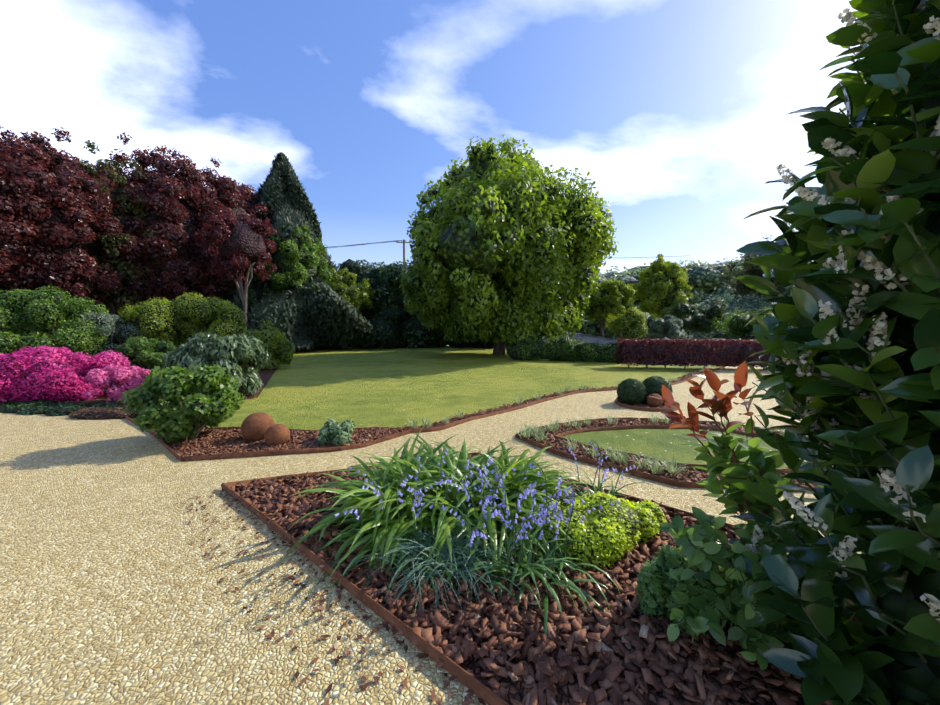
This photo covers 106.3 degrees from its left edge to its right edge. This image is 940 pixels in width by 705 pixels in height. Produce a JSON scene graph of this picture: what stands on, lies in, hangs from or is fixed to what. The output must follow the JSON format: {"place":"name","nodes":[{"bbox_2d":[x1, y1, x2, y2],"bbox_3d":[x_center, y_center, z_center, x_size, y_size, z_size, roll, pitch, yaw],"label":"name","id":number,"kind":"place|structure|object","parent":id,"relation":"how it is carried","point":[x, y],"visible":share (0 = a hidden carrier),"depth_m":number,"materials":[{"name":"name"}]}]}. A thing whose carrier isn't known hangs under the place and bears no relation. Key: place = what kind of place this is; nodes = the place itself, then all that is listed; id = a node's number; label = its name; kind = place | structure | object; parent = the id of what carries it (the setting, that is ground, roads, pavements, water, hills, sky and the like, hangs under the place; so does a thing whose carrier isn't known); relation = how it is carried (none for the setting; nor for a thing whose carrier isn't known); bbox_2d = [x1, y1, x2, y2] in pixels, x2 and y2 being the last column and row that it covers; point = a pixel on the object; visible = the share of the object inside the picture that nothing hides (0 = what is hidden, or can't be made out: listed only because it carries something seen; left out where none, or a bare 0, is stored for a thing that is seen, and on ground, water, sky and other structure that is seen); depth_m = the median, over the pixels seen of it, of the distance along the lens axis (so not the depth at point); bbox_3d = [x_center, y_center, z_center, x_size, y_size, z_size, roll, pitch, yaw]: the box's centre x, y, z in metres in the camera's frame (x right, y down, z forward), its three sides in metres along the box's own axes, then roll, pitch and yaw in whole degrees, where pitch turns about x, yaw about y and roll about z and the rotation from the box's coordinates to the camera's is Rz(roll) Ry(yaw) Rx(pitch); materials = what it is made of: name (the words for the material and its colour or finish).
{"place":"outdoors","nodes":[
{"label":"outdoors","id":0,"kind":"place"},
{"bbox_2d":[131,345,720,429],"bbox_3d":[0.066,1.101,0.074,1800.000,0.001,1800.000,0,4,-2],"label":"ground","id":1,"kind":"structure","parent":0,"point":[317,389],"depth_m":7.13,"materials":[{"name":"green plant"}]},
{"bbox_2d":[83,283,144,335],"bbox_3d":[-38.071,-4.588,23.447,49.609,8.303,7.867,0,4,-2],"label":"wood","id":2,"kind":"object","parent":1,"relation":"on","point":[126,322],"depth_m":22.51,"materials":[{"name":"green plant"}]},
{"bbox_2d":[61,360,278,402],"bbox_3d":[-21.948,0.315,11.222,37.696,0.001,12.137,0,4,3],"label":"bed","id":3,"kind":"object","parent":1,"relation":"on","point":[265,376],"visible":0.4,"depth_m":6.67,"materials":[{"name":"brown wood"}]},
{"bbox_2d":[0,399,57,406],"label":"ivy","id":4,"kind":"object","parent":3,"relation":"on","point":[3,404],"visible":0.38,"depth_m":4.86,"materials":[{"name":"green plant"}]},
{"bbox_2d":[0,126,75,312],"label":"copper beech","id":5,"kind":"object","parent":3,"relation":"on","point":[13,230],"visible":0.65,"depth_m":9.60,"materials":[{"name":"red plant"}]},
{"bbox_2d":[0,400,82,412],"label":"ivy","id":6,"kind":"object","parent":3,"relation":"on","point":[10,409],"visible":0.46,"depth_m":4.69,"materials":[{"name":"green plant"}]},
{"bbox_2d":[0,285,110,358],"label":"round shrub","id":7,"kind":"object","parent":3,"relation":"on","point":[38,318],"visible":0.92,"depth_m":6.87,"materials":[{"name":"green plant"}]},
{"bbox_2d":[15,401,110,414],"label":"plant","id":8,"kind":"object","parent":3,"relation":"on","point":[33,411],"visible":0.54,"depth_m":4.57,"materials":[{"name":"green plant"}]},
{"bbox_2d":[0,345,130,403],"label":"magenta azalea","id":9,"kind":"object","parent":3,"relation":"on","point":[41,372],"visible":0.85,"depth_m":5.06,"materials":[{"name":"pink plant"}]},
{"bbox_2d":[0,127,135,312],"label":"copper beech","id":10,"kind":"object","parent":3,"relation":"on","point":[83,207],"visible":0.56,"depth_m":10.38,"materials":[{"name":"red plant"}]},
{"bbox_2d":[44,402,127,415],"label":"plant","id":11,"kind":"object","parent":3,"relation":"on","point":[63,411],"visible":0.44,"depth_m":4.54,"materials":[{"name":"green plant"}]},
{"bbox_2d":[58,312,141,362],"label":"grey shrub","id":12,"kind":"object","parent":3,"relation":"on","point":[114,330],"visible":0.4,"depth_m":7.61,"materials":[{"name":"green plant"}]},
{"bbox_2d":[68,405,138,419],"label":"ground cover plant","id":13,"kind":"object","parent":3,"relation":"on","point":[94,413],"visible":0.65,"depth_m":4.28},
{"bbox_2d":[55,140,163,344],"bbox_3d":[-12.491,-3.446,12.427,3.278,7.363,3.328,3,5,36],"label":"tree","id":14,"kind":"object","parent":3,"relation":"on","point":[114,303],"visible":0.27,"depth_m":11.92,"materials":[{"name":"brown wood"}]},
{"bbox_2d":[83,364,150,402],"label":"pink azalea","id":15,"kind":"object","parent":3,"relation":"on","point":[113,381],"visible":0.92,"depth_m":5.03,"materials":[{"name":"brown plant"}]},
{"bbox_2d":[116,336,175,370],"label":"shrub","id":16,"kind":"object","parent":3,"relation":"on","point":[145,353],"visible":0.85,"depth_m":6.61,"materials":[{"name":"green plant"}]},
{"bbox_2d":[89,132,227,345],"bbox_3d":[-11.689,-3.884,13.399,4.564,8.118,4.114,0,4,-2],"label":"copper beech","id":17,"kind":"object","parent":3,"relation":"on","point":[172,219],"visible":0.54,"depth_m":12.49,"materials":[{"name":"red plant"}]},
{"bbox_2d":[114,292,246,347],"bbox_3d":[-6.986,-0.492,8.797,2.426,1.983,2.126,2,4,24],"label":"golden shrub","id":18,"kind":"object","parent":3,"relation":"on","point":[181,320],"visible":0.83,"depth_m":8.40,"materials":[{"name":"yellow plant"}]},
{"bbox_2d":[161,331,270,396],"bbox_3d":[-3.956,0.191,5.545,1.388,1.103,1.462,0,4,-2],"label":"shrub","id":19,"kind":"object","parent":3,"relation":"on","point":[241,359],"visible":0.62,"depth_m":5.20,"materials":[{"name":"green plant"}]},
{"bbox_2d":[176,157,268,301],"bbox_3d":[-10.554,-3.889,14.884,4.385,7.927,3.870,0,4,-2],"label":"copper beech","id":20,"kind":"object","parent":3,"relation":"on","point":[233,198],"visible":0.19,"depth_m":14.18,"materials":[{"name":"red plant"}]},
{"bbox_2d":[197,211,277,327],"bbox_3d":[-8.582,-2.531,13.185,2.381,5.445,2.609,2,5,32],"label":"tree","id":21,"kind":"object","parent":3,"relation":"on","point":[241,247],"visible":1,"depth_m":12.62,"materials":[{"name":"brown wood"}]},
{"bbox_2d":[220,280,261,318],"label":"dark conifer","id":22,"kind":"object","parent":3,"relation":"on","point":[232,296],"visible":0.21,"depth_m":14.17,"materials":[{"name":"green plant"}]},
{"bbox_2d":[232,320,294,370],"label":"golden shrub","id":23,"kind":"object","parent":3,"relation":"on","point":[278,346],"visible":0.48,"depth_m":9.15,"materials":[{"name":"green plant"}]},
{"bbox_2d":[254,225,335,351],"bbox_3d":[-7.939,-2.874,16.066,3.030,5.737,3.790,2,4,21],"label":"tree","id":24,"kind":"object","parent":1,"relation":"on","point":[295,265],"visible":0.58,"depth_m":15.01,"materials":[{"name":"green plant"}]},
{"bbox_2d":[224,152,381,351],"bbox_3d":[-8.828,-4.803,17.194,7.290,9.418,7.192,3,5,41],"label":"cypress","id":25,"kind":"object","parent":1,"relation":"on","point":[300,319],"visible":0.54,"depth_m":15.69,"materials":[{"name":"green plant"}]},
{"bbox_2d":[322,267,375,349],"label":"tree","id":26,"kind":"object","parent":1,"relation":"on","point":[356,295],"visible":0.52,"depth_m":17.10,"materials":[{"name":"green plant"}]},
{"bbox_2d":[315,259,513,348],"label":"trees","id":27,"kind":"object","parent":1,"relation":"on","point":[392,320],"visible":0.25,"depth_m":18.76,"materials":[{"name":"green plant"}]},
{"bbox_2d":[325,239,674,264],"bbox_3d":[-11.100,-5.657,29.498,70.005,9.377,20.333,0,4,-2],"label":"power line","id":28,"kind":"object","parent":1,"relation":"on","point":[403,242],"visible":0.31,"depth_m":33.17,"materials":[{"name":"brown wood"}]},
{"bbox_2d":[398,134,618,354],"bbox_3d":[0.894,-3.894,13.645,8.529,8.126,8.712,-3,5,-35],"label":"tree","id":29,"kind":"object","parent":1,"relation":"on","point":[510,247],"visible":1,"depth_m":10.96,"materials":[{"name":"green plant"}]},
{"bbox_2d":[399,371,700,428],"bbox_3d":[2.500,0.661,6.250,8.505,0.001,0.748,-3,5,-35],"label":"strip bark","id":30,"kind":"object","parent":1,"relation":"on","point":[458,419],"visible":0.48,"depth_m":4.63,"materials":[{"name":"brown wood"}]},
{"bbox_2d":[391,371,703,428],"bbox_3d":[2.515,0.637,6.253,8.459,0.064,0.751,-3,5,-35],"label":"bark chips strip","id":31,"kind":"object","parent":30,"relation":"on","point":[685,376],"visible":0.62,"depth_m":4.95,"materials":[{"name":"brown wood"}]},
{"bbox_2d":[504,335,628,362],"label":"shrubs","id":32,"kind":"object","parent":1,"relation":"on","point":[566,348],"visible":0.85,"depth_m":11.55,"materials":[{"name":"green plant"}]},
{"bbox_2d":[571,279,634,336],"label":"tree","id":33,"kind":"object","parent":1,"relation":"on","point":[609,298],"visible":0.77,"depth_m":14.39,"materials":[{"name":"green plant"}]},
{"bbox_2d":[605,305,647,341],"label":"shrub","id":34,"kind":"object","parent":1,"relation":"on","point":[630,323],"visible":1,"depth_m":11.29,"materials":[{"name":"green plant"}]},
{"bbox_2d":[570,252,751,306],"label":"distant trees","id":35,"kind":"object","parent":1,"relation":"on","point":[705,280],"visible":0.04,"depth_m":53.34,"materials":[{"name":"green plant"}]},
{"bbox_2d":[632,254,692,334],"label":"tree","id":36,"kind":"object","parent":1,"relation":"on","point":[661,283],"visible":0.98,"depth_m":15.56,"materials":[{"name":"green plant"}]},
{"bbox_2d":[644,314,692,338],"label":"shrub","id":37,"kind":"object","parent":1,"relation":"on","point":[669,327],"visible":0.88,"depth_m":11.94,"materials":[{"name":"green plant"}]},
{"bbox_2d":[564,292,786,342],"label":"shrubs","id":38,"kind":"object","parent":1,"relation":"on","point":[753,302],"visible":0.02,"depth_m":23.05,"materials":[{"name":"green plant"}]},
{"bbox_2d":[720,234,812,303],"bbox_3d":[21.052,-4.429,24.320,5.592,7.692,6.343,-4,5,-43],"label":"tree","id":39,"kind":"object","parent":1,"relation":"on","point":[742,289],"visible":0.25,"depth_m":24.27,"materials":[{"name":"green plant"}]},
{"bbox_2d":[726,0,939,704],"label":"flowering shrub","id":40,"kind":"object","parent":1,"relation":"on","point":[854,383],"visible":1,"depth_m":0.90,"materials":[{"name":"green plant"}]},
{"bbox_2d":[818,11,907,209],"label":"tall shoots","id":41,"kind":"object","parent":40,"relation":"attached to","point":[850,76],"depth_m":1.12,"materials":[{"name":"green plant"}]},
{"bbox_2d":[0,365,860,704],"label":"gravel drive","id":42,"kind":"structure","parent":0,"point":[112,591],"depth_m":1.57,"materials":[{"name":"beige gravel"}]},
{"bbox_2d":[151,426,409,460],"bbox_3d":[-1.960,0.836,3.361,2.711,0.073,0.908,0,4,-2],"label":"mulch bed","id":43,"kind":"object","parent":42,"relation":"on","point":[229,440],"visible":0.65,"depth_m":3.31,"materials":[{"name":"brown wood"}]},
{"bbox_2d":[117,364,244,443],"bbox_3d":[-2.765,0.487,3.419,0.942,0.775,0.869,-1,4,-18],"label":"shrub","id":44,"kind":"object","parent":43,"relation":"on","point":[178,409],"visible":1,"depth_m":3.24,"materials":[{"name":"green plant"}]},
{"bbox_2d":[241,412,274,441],"bbox_3d":[-2.062,0.730,3.434,0.289,0.280,0.289,5,2,-21],"label":"steel ball","id":45,"kind":"object","parent":43,"relation":"on","point":[255,426],"visible":0.83,"depth_m":3.33,"materials":[{"name":"brown metal"}]},
{"bbox_2d":[264,424,289,445],"bbox_3d":[-1.795,0.775,3.287,0.215,0.209,0.215,9,24,33],"label":"steel ball","id":46,"kind":"object","parent":43,"relation":"on","point":[276,434],"visible":0.88,"depth_m":3.21,"materials":[{"name":"brown metal"}]},
{"bbox_2d":[316,418,355,445],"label":"shrub","id":47,"kind":"object","parent":43,"relation":"on","point":[339,433],"visible":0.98,"depth_m":3.27,"materials":[{"name":"green plant"}]},
{"bbox_2d":[176,490,485,704],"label":"stray chips","id":48,"kind":"object","parent":42,"relation":"on","point":[468,698],"visible":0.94,"depth_m":1.31,"materials":[{"name":"brown wood"}]},
{"bbox_2d":[125,367,821,704],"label":"steel edging","id":49,"kind":"object","parent":42,"relation":"on","point":[470,681],"visible":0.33,"depth_m":2.61,"materials":[{"name":"brown metal"}]},
{"bbox_2d":[221,451,900,704],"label":"bark chips","id":50,"kind":"object","parent":42,"relation":"on","point":[515,689],"depth_m":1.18,"materials":[{"name":"brown wood"}]},
{"bbox_2d":[314,466,467,591],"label":"bluebells","id":51,"kind":"object","parent":50,"relation":"on","point":[418,493],"visible":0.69,"depth_m":1.65,"materials":[{"name":"green plant"}]},
{"bbox_2d":[344,496,529,625],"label":"ornamental grass","id":52,"kind":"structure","parent":50,"relation":"on","point":[446,555],"depth_m":1.53,"materials":[{"name":"green plant"}]},
{"bbox_2d":[281,426,599,592],"bbox_3d":[-0.115,0.731,2.088,1.799,0.431,1.369,0,4,-2],"label":"daylily clump","id":53,"kind":"object","parent":50,"relation":"on","point":[389,477],"visible":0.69,"depth_m":1.87,"materials":[{"name":"green plant"}]},
{"bbox_2d":[413,447,535,550],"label":"bluebells","id":54,"kind":"object","parent":50,"relation":"on","point":[467,483],"visible":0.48,"depth_m":1.86,"materials":[{"name":"purple plant"}]},
{"bbox_2d":[421,461,620,637],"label":"bluebells","id":55,"kind":"object","parent":50,"relation":"on","point":[541,568],"visible":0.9,"depth_m":1.52,"materials":[{"name":"green plant"}]},
{"bbox_2d":[527,491,666,569],"bbox_3d":[0.663,0.864,1.862,0.764,0.215,0.474,-2,5,-28],"label":"shrub","id":56,"kind":"object","parent":50,"relation":"on","point":[607,533],"visible":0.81,"depth_m":1.71,"materials":[{"name":"green plant"}]},
{"bbox_2d":[551,440,651,499],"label":"bluebells","id":57,"kind":"object","parent":50,"relation":"on","point":[600,484],"visible":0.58,"depth_m":2.15,"materials":[{"name":"green plant"}]},
{"bbox_2d":[634,544,706,636],"bbox_3d":[0.775,0.887,1.333,0.256,0.251,0.234,-3,5,-34],"label":"shrub","id":58,"kind":"object","parent":50,"relation":"on","point":[659,579],"visible":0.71,"depth_m":1.30,"materials":[{"name":"green plant"}]},
{"bbox_2d":[658,507,814,669],"bbox_3d":[1.058,0.759,1.296,0.933,0.520,0.541,0,4,-2],"label":"shrub","id":59,"kind":"object","parent":50,"relation":"on","point":[707,549],"visible":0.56,"depth_m":1.14,"materials":[{"name":"green plant"}]},
{"bbox_2d":[648,360,826,541],"bbox_3d":[1.097,0.398,1.458,0.402,0.740,0.612,-2,4,-27],"label":"photinia","id":60,"kind":"object","parent":50,"relation":"on","point":[726,462],"visible":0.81,"depth_m":1.43,"materials":[{"name":"green plant"}]},
{"bbox_2d":[515,418,819,486],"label":"bark chips","id":61,"kind":"object","parent":42,"relation":"on","point":[699,476],"visible":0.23,"depth_m":3.22,"materials":[{"name":"brown wood"}]},
{"bbox_2d":[408,367,784,475],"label":"tufts","id":62,"kind":"object","parent":61,"relation":"on","point":[530,431],"visible":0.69,"depth_m":3.43,"materials":[{"name":"green plant"}]},
{"bbox_2d":[615,337,781,368],"bbox_3d":[7.244,0.030,9.283,6.564,0.863,0.808,1,4,8],"label":"red hedge","id":63,"kind":"object","parent":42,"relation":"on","point":[716,352],"visible":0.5,"depth_m":9.25,"materials":[{"name":"brown plant"}]},
{"bbox_2d":[711,307,792,339],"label":"shrub","id":64,"kind":"object","parent":42,"relation":"on","point":[737,328],"visible":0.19,"depth_m":12.92,"materials":[{"name":"green plant"}]},
{"label":"bark circle","id":65,"kind":"object","parent":42,"relation":"on","visible":0},
{"bbox_2d":[617,378,647,404],"bbox_3d":[2.330,0.560,5.078,0.403,0.381,0.408,-2,4,-21],"label":"box ball","id":66,"kind":"object","parent":65,"relation":"on","point":[631,391],"visible":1,"depth_m":4.96,"materials":[{"name":"green plant"}]},
{"bbox_2d":[614,399,678,408],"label":"bark chips","id":67,"kind":"object","parent":65,"relation":"on","point":[646,404],"visible":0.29,"depth_m":4.90,"materials":[{"name":"brown wood"}]},
{"bbox_2d":[647,393,662,406],"bbox_3d":[2.564,0.668,4.895,0.202,0.196,0.202,1,-9,-3],"label":"decorative sphere","id":68,"kind":"object","parent":65,"relation":"on","point":[653,402],"visible":0.75,"depth_m":4.83,"materials":[{"name":"brown metal"}]},
{"bbox_2d":[642,376,672,403],"bbox_3d":[2.705,0.541,5.137,0.432,0.410,0.442,0,4,-2],"label":"box ball","id":69,"kind":"object","parent":65,"relation":"on","point":[652,384],"visible":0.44,"depth_m":5.00,"materials":[{"name":"green plant"}]},
{"bbox_2d":[0,0,874,273],"label":"sky","id":70,"kind":"structure","parent":0,"point":[676,111],"materials":[{"name":"blue"}]},
{"bbox_2d":[551,332,621,346],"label":"shed roof","id":71,"kind":"structure","parent":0,"point":[592,339],"depth_m":14.62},
{"bbox_2d":[561,428,809,468],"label":"lawn","id":72,"kind":"structure","parent":0,"point":[663,444],"depth_m":3.38,"materials":[{"name":"green plant"}]},
{"bbox_2d":[663,294,732,338],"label":"shrub","id":73,"kind":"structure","parent":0,"point":[693,317],"depth_m":14.25,"materials":[{"name":"green plant"}]}
]}

